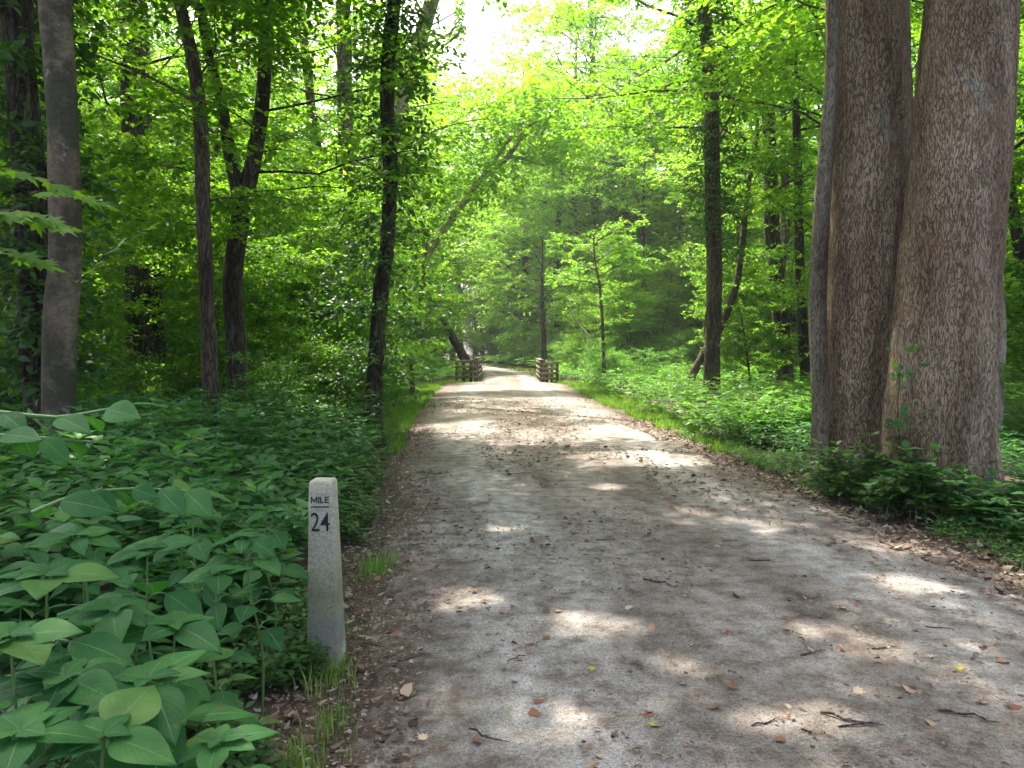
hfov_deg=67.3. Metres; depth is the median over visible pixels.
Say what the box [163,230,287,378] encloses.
young tree
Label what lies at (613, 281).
young tree
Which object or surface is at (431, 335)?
shrub
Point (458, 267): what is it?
distant tree
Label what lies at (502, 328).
distant tree
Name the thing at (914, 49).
forest tree
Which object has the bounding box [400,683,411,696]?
fallen leaf
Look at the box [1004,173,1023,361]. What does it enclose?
young tree
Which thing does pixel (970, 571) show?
leaf litter
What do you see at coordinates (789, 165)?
forest tree
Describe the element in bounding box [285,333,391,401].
shrub
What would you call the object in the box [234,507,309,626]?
leafy plant
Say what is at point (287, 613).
ground ivy
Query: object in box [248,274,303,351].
young tree
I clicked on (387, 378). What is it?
shrub
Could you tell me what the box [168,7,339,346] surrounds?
forest tree
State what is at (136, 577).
leafy plant
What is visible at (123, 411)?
leafy plant
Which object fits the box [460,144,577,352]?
distant tree
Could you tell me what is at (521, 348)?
shrub
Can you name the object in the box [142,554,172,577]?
leafy plant
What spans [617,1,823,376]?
forest tree
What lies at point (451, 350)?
shrub
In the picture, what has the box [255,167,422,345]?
young tree
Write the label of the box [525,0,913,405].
vine clad tree
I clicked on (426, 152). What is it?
forest tree
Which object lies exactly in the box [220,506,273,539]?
leafy plant
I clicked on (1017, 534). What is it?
creeper clump
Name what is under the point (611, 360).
shrub
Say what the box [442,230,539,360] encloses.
distant tree
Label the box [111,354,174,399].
shrub
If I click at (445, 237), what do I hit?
distant tree
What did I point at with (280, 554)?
leafy plant
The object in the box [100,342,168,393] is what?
shrub
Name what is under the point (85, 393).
shrub
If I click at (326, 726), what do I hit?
grass tufts
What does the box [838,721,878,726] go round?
twig
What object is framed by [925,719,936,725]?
fallen leaf
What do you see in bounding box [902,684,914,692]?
fallen leaf
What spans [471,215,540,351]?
distant tree
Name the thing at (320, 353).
shrub
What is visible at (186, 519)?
leafy plant
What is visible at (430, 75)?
forest tree
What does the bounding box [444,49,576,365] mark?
distant tree
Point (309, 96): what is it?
grey brown tree
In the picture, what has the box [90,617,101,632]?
leafy plant
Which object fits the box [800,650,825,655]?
twig
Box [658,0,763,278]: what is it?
climbing vine
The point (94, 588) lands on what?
leafy plant
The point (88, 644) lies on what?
leafy plant
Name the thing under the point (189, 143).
young tree
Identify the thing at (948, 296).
giant tree
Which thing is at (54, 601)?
leafy plant
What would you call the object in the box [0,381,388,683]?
undergrowth
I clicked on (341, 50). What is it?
grey brown tree
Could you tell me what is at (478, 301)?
distant tree
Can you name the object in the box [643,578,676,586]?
twig
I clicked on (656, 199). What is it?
distant tree
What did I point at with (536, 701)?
fallen leaf
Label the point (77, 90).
forest tree
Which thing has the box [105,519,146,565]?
leafy plant
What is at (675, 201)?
forest tree
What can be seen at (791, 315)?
young tree
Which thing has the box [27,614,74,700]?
leafy plant
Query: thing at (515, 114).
sycamore
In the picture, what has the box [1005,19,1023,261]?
forest tree
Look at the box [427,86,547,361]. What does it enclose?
distant tree
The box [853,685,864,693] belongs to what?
fallen leaf
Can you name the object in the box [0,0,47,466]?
leaning tree
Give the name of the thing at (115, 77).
forest tree
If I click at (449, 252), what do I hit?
forest tree
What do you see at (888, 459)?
creeper clump
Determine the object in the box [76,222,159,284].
maple twig
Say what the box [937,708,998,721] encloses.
twig
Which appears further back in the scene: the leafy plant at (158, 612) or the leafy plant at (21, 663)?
the leafy plant at (158, 612)
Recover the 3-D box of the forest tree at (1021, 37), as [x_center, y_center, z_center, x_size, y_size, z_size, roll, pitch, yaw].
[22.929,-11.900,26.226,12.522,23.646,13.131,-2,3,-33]
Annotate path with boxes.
[343,363,1023,767]
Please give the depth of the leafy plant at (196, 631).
1.94 m
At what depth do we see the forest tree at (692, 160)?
43.22 m
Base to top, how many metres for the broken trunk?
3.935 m
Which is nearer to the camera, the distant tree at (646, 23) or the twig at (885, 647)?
the twig at (885, 647)
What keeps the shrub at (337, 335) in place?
on the ground at (362, 656)
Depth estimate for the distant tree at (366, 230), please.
62.72 m
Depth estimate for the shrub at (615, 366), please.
35.83 m
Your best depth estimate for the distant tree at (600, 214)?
61.03 m
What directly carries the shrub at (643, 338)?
on the ground at (362, 656)
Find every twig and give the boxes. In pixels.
[0,160,89,198]
[0,210,86,236]
[0,247,70,274]
[30,190,122,212]
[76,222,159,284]
[362,642,387,648]
[397,653,430,661]
[468,727,508,741]
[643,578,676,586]
[751,716,779,725]
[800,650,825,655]
[820,711,883,724]
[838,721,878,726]
[871,646,901,648]
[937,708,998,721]
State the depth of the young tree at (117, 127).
22.28 m
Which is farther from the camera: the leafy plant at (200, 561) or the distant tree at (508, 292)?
the distant tree at (508, 292)
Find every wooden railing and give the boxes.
[455,357,482,381]
[536,358,558,382]
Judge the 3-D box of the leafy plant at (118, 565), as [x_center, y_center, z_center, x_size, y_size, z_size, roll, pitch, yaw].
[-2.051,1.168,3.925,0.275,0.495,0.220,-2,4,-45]
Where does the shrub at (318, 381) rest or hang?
on the ground at (362, 656)
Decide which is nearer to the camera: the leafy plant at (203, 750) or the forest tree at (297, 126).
the leafy plant at (203, 750)
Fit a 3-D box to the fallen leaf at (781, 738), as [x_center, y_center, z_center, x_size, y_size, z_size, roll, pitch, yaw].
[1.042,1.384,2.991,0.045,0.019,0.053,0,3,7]
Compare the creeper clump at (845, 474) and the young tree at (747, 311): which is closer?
the creeper clump at (845, 474)
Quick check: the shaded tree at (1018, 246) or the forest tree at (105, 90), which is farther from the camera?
the forest tree at (105, 90)
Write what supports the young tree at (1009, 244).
on the ground at (362, 656)
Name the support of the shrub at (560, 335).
on the ground at (362, 656)
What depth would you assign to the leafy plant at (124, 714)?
1.37 m
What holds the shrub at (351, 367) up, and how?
on the ground at (362, 656)
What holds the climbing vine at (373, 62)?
attached to the vine clad tree at (386, 105)
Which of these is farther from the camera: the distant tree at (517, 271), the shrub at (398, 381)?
the distant tree at (517, 271)
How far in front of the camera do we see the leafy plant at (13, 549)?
3.50 m
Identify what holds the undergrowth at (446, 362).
on the ground at (362, 656)
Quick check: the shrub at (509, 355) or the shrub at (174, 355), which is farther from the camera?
the shrub at (509, 355)
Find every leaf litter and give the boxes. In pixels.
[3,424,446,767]
[626,420,1023,601]
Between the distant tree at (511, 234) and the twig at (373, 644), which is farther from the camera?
the distant tree at (511, 234)
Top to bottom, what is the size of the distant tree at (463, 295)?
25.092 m
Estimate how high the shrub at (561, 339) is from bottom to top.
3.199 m
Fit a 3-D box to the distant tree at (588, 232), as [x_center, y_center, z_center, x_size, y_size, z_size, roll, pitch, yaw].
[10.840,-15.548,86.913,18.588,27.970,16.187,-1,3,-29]
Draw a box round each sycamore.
[301,0,491,360]
[375,57,623,333]
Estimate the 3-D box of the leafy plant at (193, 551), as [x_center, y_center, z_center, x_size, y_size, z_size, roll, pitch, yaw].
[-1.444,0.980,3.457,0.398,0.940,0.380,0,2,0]
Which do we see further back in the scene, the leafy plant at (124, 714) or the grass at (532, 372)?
the grass at (532, 372)
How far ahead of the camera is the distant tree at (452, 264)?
116.24 m
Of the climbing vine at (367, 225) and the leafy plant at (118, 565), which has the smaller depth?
the leafy plant at (118, 565)
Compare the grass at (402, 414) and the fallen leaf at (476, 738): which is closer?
the fallen leaf at (476, 738)
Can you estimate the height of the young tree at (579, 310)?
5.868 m
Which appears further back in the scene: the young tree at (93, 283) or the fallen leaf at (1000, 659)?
the young tree at (93, 283)
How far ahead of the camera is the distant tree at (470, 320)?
104.98 m
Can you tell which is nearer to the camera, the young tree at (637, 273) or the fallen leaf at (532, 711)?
the fallen leaf at (532, 711)
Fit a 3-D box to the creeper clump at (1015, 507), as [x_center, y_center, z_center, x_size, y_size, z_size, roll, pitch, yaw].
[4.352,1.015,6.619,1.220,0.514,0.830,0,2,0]
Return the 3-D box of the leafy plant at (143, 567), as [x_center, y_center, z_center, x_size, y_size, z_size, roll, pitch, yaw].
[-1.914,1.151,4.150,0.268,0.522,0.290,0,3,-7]
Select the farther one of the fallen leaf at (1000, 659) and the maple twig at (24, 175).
the fallen leaf at (1000, 659)
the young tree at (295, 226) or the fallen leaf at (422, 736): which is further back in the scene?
the young tree at (295, 226)
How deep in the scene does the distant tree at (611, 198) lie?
58.13 m
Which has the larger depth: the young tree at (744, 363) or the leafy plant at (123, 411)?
the young tree at (744, 363)
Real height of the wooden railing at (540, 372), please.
1.300 m
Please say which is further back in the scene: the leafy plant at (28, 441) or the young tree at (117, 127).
the young tree at (117, 127)
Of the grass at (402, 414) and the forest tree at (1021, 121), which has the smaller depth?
the grass at (402, 414)
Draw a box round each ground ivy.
[38,431,398,767]
[678,427,1023,568]
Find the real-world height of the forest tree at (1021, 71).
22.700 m
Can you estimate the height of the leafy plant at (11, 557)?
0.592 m
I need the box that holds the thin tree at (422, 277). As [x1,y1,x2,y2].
[397,225,455,395]
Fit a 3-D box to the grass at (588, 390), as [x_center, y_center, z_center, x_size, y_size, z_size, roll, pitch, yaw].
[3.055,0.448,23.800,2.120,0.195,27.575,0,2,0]
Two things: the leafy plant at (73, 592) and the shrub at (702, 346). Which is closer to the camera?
the leafy plant at (73, 592)
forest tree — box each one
[0,0,118,204]
[0,84,162,395]
[1,22,103,294]
[38,0,205,359]
[40,0,270,377]
[77,0,369,321]
[79,1,246,285]
[79,60,180,110]
[112,23,253,244]
[154,0,367,364]
[164,55,279,184]
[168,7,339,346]
[241,74,337,250]
[275,0,456,251]
[291,45,472,312]
[321,57,483,329]
[367,129,469,290]
[541,83,684,284]
[552,39,702,361]
[616,0,815,376]
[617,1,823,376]
[618,0,823,377]
[621,0,1023,150]
[627,115,763,354]
[641,0,1022,237]
[645,115,760,346]
[720,47,822,360]
[721,16,823,249]
[748,21,918,321]
[778,5,1023,296]
[792,5,919,211]
[911,9,1023,174]
[911,30,1023,245]
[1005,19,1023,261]
[1006,23,1023,255]
[1007,58,1023,333]
[1019,24,1023,86]
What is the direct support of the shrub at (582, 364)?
on the ground at (362, 656)
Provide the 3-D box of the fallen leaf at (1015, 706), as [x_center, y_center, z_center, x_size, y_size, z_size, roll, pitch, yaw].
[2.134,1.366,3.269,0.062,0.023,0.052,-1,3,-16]
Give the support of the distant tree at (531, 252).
on the ground at (362, 656)
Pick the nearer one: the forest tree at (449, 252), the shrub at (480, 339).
the forest tree at (449, 252)
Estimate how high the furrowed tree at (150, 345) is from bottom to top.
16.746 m
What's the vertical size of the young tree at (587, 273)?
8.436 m
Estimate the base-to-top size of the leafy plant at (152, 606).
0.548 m
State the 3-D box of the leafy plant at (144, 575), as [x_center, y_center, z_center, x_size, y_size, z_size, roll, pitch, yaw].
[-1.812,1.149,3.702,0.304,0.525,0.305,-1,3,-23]
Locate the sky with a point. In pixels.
(487, 26)
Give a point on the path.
(759, 647)
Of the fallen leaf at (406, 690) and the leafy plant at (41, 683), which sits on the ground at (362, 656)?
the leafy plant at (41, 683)
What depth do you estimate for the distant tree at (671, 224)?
71.97 m
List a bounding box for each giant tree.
[824,0,912,491]
[878,0,1020,510]
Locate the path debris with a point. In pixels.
(615, 734)
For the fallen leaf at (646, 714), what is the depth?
3.19 m
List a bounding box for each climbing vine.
[0,0,137,406]
[295,187,457,421]
[306,0,456,225]
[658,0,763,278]
[694,260,735,382]
[885,343,928,473]
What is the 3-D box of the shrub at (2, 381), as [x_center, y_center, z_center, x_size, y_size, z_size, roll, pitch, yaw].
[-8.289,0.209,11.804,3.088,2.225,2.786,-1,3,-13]
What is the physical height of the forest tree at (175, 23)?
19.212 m
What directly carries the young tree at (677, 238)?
on the ground at (362, 656)
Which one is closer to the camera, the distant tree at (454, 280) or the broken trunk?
the broken trunk
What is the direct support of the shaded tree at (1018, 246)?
on the ground at (362, 656)
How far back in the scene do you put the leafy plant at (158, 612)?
4.02 m
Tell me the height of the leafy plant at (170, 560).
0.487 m
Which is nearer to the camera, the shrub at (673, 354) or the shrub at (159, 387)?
the shrub at (159, 387)
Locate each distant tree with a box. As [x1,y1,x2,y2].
[322,83,449,310]
[323,56,533,348]
[332,39,497,335]
[368,110,467,316]
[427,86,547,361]
[427,131,496,360]
[430,153,493,346]
[435,176,518,359]
[436,205,519,355]
[438,0,686,335]
[441,168,484,359]
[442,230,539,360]
[443,152,532,331]
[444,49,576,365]
[447,177,543,362]
[452,185,562,362]
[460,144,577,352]
[464,0,663,319]
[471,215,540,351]
[475,135,615,340]
[477,69,617,358]
[487,158,602,334]
[502,136,582,335]
[518,123,660,328]
[533,51,702,352]
[534,135,650,301]
[537,83,684,330]
[538,43,684,325]
[554,111,695,356]
[582,1,758,353]
[587,7,758,330]
[619,130,762,351]
[638,130,760,332]
[662,11,822,313]
[731,117,814,351]
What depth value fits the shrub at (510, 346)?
73.68 m
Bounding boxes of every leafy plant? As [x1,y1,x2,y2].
[0,400,167,435]
[0,426,134,463]
[0,512,37,619]
[0,543,30,642]
[0,559,134,767]
[0,563,27,614]
[0,597,39,711]
[0,601,39,705]
[0,618,134,767]
[0,657,133,767]
[0,695,39,766]
[0,701,102,767]
[1,541,22,564]
[1,611,24,618]
[6,522,152,670]
[7,555,72,621]
[15,620,77,703]
[16,526,73,602]
[20,541,70,604]
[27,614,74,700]
[27,684,177,767]
[29,479,234,518]
[39,543,81,609]
[47,520,122,606]
[48,563,112,614]
[48,578,87,661]
[52,628,94,676]
[56,649,259,767]
[57,596,197,767]
[80,563,125,589]
[89,565,160,611]
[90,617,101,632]
[91,566,173,641]
[95,534,211,701]
[99,511,143,563]
[101,601,161,664]
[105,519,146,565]
[115,537,149,565]
[117,567,166,648]
[122,610,260,726]
[130,642,178,686]
[130,653,140,664]
[131,514,166,568]
[134,641,149,661]
[135,639,164,654]
[138,509,176,525]
[139,551,164,611]
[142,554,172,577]
[143,527,191,562]
[144,567,167,613]
[145,514,209,594]
[148,524,215,645]
[150,557,187,581]
[157,506,232,669]
[160,564,258,745]
[164,512,213,603]
[177,723,279,767]
[189,503,213,533]
[191,495,249,554]
[194,515,230,563]
[197,539,238,590]
[200,530,302,716]
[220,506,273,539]
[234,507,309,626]
[248,525,290,560]
[249,524,282,574]
[249,527,289,598]
[275,534,293,565]
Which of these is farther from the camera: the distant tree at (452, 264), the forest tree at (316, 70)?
the distant tree at (452, 264)
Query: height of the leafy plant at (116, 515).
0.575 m
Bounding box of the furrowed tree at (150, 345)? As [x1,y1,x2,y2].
[0,0,380,401]
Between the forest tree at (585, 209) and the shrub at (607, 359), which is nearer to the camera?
the shrub at (607, 359)
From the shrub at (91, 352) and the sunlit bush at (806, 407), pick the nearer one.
the sunlit bush at (806, 407)
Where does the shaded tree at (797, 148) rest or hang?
on the ground at (362, 656)
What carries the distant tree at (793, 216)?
on the ground at (362, 656)
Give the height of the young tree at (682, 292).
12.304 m
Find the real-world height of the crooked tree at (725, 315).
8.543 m
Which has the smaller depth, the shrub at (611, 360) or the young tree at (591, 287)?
the shrub at (611, 360)
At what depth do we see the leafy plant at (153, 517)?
4.43 m
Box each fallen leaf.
[391,631,398,636]
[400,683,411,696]
[417,732,427,739]
[471,736,480,742]
[528,707,541,716]
[532,699,543,703]
[584,759,596,767]
[640,711,653,716]
[648,623,654,629]
[727,681,738,690]
[775,735,785,741]
[782,615,792,619]
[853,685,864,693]
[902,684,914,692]
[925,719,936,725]
[997,657,1007,662]
[1005,702,1022,709]
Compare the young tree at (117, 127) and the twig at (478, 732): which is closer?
the twig at (478, 732)
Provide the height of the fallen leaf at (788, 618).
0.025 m
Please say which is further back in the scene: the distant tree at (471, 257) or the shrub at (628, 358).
the distant tree at (471, 257)
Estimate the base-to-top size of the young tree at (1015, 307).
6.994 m
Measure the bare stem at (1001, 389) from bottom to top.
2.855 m
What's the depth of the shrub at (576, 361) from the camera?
44.61 m
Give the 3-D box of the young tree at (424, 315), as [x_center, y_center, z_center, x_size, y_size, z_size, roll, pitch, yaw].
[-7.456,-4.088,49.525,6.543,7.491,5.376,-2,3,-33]
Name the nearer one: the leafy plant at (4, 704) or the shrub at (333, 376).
the leafy plant at (4, 704)
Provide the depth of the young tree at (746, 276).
24.04 m
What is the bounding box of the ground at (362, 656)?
[0,332,1023,767]
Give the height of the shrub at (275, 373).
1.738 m
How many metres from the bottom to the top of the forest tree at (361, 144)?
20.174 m
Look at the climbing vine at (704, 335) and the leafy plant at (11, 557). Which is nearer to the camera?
the leafy plant at (11, 557)
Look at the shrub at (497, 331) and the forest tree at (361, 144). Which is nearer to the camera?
the forest tree at (361, 144)
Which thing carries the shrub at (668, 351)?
on the ground at (362, 656)
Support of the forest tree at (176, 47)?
on the ground at (362, 656)
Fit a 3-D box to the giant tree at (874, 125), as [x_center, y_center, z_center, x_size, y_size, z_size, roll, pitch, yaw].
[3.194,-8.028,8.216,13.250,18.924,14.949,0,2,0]
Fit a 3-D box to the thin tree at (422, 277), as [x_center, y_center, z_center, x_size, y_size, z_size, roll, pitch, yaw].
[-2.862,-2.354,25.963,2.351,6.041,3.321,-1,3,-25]
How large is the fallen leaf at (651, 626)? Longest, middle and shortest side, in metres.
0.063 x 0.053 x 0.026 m
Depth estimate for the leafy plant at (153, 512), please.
4.74 m
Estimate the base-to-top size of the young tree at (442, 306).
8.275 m
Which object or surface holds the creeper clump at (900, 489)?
on the ground at (362, 656)
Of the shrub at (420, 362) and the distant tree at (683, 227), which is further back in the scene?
the distant tree at (683, 227)
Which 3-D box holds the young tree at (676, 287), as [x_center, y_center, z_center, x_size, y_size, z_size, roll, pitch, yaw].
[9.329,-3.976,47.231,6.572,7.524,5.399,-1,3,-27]
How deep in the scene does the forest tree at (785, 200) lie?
22.28 m
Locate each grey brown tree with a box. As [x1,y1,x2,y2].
[164,0,448,319]
[210,0,489,326]
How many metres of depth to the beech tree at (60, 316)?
7.53 m
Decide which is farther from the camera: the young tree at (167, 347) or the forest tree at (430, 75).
the forest tree at (430, 75)
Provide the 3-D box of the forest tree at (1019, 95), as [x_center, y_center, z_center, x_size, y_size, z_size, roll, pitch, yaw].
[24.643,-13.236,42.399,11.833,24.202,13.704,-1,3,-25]
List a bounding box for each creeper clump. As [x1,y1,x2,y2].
[789,438,906,501]
[849,442,988,524]
[851,424,943,503]
[943,473,1023,531]
[995,514,1023,546]
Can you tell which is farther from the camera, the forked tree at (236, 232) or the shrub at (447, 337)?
the shrub at (447, 337)
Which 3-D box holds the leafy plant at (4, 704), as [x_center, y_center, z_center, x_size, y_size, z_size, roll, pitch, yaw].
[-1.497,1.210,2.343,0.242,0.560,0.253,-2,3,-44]
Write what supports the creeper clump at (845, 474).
on the ground at (362, 656)
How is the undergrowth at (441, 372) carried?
on the ground at (362, 656)
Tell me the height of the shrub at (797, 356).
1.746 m
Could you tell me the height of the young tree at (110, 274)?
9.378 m
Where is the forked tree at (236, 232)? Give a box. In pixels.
[78,0,480,438]
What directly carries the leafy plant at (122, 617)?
on the ground at (362, 656)
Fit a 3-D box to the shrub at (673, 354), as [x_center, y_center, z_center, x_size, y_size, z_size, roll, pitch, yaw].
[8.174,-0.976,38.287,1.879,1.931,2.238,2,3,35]
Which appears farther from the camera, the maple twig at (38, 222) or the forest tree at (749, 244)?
the forest tree at (749, 244)
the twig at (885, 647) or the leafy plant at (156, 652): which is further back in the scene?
the twig at (885, 647)
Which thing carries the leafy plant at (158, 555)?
on the ground at (362, 656)
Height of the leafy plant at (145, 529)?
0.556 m
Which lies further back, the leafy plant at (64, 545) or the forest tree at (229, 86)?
the forest tree at (229, 86)
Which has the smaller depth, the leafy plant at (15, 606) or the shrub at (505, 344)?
the leafy plant at (15, 606)
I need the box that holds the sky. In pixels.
[82,0,916,352]
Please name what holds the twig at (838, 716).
on the path
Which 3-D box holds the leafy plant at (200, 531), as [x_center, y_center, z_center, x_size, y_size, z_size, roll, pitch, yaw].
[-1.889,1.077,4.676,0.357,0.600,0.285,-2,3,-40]
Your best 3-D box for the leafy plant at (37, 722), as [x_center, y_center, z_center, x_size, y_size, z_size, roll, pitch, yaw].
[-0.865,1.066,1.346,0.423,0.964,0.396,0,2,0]
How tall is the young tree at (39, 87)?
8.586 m
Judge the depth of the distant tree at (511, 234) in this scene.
67.21 m
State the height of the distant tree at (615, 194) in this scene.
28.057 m
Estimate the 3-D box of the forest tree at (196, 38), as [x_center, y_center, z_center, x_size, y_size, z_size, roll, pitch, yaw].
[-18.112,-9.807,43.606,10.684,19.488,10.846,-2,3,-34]
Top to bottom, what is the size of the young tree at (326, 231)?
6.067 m
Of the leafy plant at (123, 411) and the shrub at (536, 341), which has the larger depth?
the shrub at (536, 341)
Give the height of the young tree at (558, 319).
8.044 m
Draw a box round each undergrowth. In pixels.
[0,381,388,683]
[2,365,461,424]
[91,351,809,375]
[548,338,1023,443]
[705,404,1023,525]
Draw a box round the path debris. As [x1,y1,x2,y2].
[337,398,1023,767]
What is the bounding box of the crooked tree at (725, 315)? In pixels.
[669,129,816,399]
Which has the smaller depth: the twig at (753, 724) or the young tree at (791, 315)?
the twig at (753, 724)
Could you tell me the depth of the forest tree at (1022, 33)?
34.47 m
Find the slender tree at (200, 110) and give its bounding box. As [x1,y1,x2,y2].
[0,0,343,449]
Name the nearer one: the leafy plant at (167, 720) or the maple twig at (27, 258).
the leafy plant at (167, 720)
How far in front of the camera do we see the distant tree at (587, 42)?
66.65 m
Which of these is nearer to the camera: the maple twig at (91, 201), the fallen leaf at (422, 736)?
the fallen leaf at (422, 736)
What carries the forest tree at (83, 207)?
on the ground at (362, 656)
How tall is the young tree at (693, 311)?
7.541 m
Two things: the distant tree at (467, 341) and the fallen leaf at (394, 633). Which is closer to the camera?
the fallen leaf at (394, 633)
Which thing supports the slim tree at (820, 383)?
on the ground at (362, 656)
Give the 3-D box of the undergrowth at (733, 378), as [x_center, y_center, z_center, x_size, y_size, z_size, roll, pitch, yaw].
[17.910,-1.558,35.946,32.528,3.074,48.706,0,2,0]
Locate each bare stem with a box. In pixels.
[569,305,591,379]
[998,292,1006,450]
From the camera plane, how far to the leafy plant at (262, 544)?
3.11 m
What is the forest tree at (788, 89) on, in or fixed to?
on the ground at (362, 656)
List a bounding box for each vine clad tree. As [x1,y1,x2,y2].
[364,0,510,432]
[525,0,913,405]
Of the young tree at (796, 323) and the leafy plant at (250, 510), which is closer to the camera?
the leafy plant at (250, 510)
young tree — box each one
[0,0,196,450]
[0,59,187,358]
[0,75,140,396]
[0,104,197,397]
[1,174,125,375]
[82,56,269,351]
[82,175,219,359]
[83,209,177,353]
[89,75,331,360]
[117,176,344,395]
[145,153,357,393]
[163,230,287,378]
[186,68,425,341]
[216,142,396,365]
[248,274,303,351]
[249,179,470,397]
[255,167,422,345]
[287,230,398,340]
[306,224,452,400]
[390,241,472,374]
[392,286,438,344]
[545,273,597,359]
[556,276,631,352]
[561,260,641,339]
[563,291,629,357]
[568,246,665,343]
[579,241,676,364]
[588,279,667,378]
[593,276,668,350]
[616,259,704,367]
[639,235,697,348]
[646,190,790,345]
[658,217,751,349]
[671,262,754,356]
[678,248,807,388]
[686,270,771,383]
[723,260,808,362]
[728,208,812,353]
[749,214,810,354]
[776,229,811,360]
[789,291,809,352]
[998,59,1023,390]
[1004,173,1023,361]
[1004,178,1023,354]
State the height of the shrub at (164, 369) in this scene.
2.608 m
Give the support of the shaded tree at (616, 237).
on the ground at (362, 656)
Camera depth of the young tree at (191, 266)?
19.02 m
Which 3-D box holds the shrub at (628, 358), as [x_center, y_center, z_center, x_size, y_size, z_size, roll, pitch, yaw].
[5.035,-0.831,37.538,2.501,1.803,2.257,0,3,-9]
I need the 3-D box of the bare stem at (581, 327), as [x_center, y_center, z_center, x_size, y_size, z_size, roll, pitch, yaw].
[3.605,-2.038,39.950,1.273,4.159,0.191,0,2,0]
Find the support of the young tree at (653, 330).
on the ground at (362, 656)
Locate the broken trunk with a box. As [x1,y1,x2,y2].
[441,319,473,374]
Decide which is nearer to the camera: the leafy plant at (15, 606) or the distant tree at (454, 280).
the leafy plant at (15, 606)
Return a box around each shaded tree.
[515,232,593,375]
[545,208,661,382]
[686,0,824,396]
[727,0,824,396]
[816,0,1023,323]
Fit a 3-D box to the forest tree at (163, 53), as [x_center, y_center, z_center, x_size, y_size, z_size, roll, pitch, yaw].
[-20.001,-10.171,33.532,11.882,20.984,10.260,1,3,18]
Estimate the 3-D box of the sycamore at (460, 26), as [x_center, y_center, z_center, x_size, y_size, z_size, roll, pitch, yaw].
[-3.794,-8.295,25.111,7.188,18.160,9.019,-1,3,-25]
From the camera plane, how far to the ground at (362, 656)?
5.76 m
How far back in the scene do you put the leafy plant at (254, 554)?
4.43 m
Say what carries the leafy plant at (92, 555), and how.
on the ground at (362, 656)
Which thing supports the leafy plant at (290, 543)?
on the ground at (362, 656)
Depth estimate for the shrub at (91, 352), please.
16.79 m
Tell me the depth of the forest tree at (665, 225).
54.23 m
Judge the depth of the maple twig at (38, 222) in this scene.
3.10 m
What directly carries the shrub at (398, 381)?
on the ground at (362, 656)
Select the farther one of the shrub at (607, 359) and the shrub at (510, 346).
the shrub at (510, 346)
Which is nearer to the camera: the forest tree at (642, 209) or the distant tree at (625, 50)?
the forest tree at (642, 209)
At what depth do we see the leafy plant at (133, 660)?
2.81 m
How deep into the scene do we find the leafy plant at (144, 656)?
2.96 m
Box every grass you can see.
[383,380,464,463]
[446,363,564,381]
[553,380,779,469]
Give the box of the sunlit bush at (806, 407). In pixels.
[724,390,811,449]
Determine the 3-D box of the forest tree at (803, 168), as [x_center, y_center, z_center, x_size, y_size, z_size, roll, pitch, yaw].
[16.554,-9.088,37.544,12.270,18.304,10.358,-1,3,-22]
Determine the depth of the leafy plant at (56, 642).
3.02 m
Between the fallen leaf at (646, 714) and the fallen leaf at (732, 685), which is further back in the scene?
the fallen leaf at (732, 685)
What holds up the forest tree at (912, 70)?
on the ground at (362, 656)
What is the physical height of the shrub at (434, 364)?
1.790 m
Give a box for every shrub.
[0,295,158,400]
[0,350,23,430]
[17,352,153,456]
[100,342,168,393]
[104,310,265,413]
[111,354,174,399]
[113,355,199,410]
[166,348,200,369]
[166,356,197,394]
[219,330,363,428]
[221,346,332,440]
[249,359,326,406]
[250,342,310,396]
[282,325,388,410]
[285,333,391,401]
[289,355,358,404]
[303,358,389,403]
[312,334,413,419]
[351,338,407,400]
[386,337,417,389]
[387,349,409,392]
[397,320,448,362]
[399,340,433,377]
[406,327,451,367]
[417,349,443,380]
[423,332,454,367]
[424,315,458,356]
[465,343,485,356]
[468,332,509,363]
[475,323,500,358]
[489,335,506,363]
[491,312,546,366]
[491,332,522,356]
[498,339,535,366]
[509,341,531,357]
[514,325,559,361]
[536,340,561,371]
[539,330,582,365]
[547,340,581,362]
[549,325,591,342]
[556,340,613,367]
[561,352,584,372]
[572,353,599,379]
[576,345,624,380]
[577,334,626,354]
[581,337,633,383]
[593,356,624,373]
[595,349,633,374]
[605,350,637,383]
[613,327,670,367]
[621,345,666,380]
[651,340,689,364]
[655,327,703,372]
[657,345,693,369]
[662,363,691,377]
[687,331,744,362]
[793,351,809,379]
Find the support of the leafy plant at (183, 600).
on the ground at (362, 656)
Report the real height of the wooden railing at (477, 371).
1.380 m
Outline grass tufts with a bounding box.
[258,477,1023,767]
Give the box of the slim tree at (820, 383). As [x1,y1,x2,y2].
[809,0,839,489]
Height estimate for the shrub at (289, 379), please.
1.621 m
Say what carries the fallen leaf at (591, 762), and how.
on the path
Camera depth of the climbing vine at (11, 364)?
8.37 m
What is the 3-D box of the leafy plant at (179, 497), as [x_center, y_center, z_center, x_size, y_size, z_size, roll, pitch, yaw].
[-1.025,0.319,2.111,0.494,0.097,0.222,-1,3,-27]
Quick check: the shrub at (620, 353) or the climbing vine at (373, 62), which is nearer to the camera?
the climbing vine at (373, 62)
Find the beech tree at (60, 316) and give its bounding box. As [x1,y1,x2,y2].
[36,0,346,507]
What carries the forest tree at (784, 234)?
on the ground at (362, 656)
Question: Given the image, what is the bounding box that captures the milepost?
[307,477,345,667]
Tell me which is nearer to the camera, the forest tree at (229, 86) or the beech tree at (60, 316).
the beech tree at (60, 316)
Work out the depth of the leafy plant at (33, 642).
1.52 m
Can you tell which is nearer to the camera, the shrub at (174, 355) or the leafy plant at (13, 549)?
the leafy plant at (13, 549)
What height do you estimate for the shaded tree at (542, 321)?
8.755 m
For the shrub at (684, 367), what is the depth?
34.35 m
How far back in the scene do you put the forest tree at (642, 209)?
46.90 m
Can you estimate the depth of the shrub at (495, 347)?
89.62 m
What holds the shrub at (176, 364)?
on the ground at (362, 656)

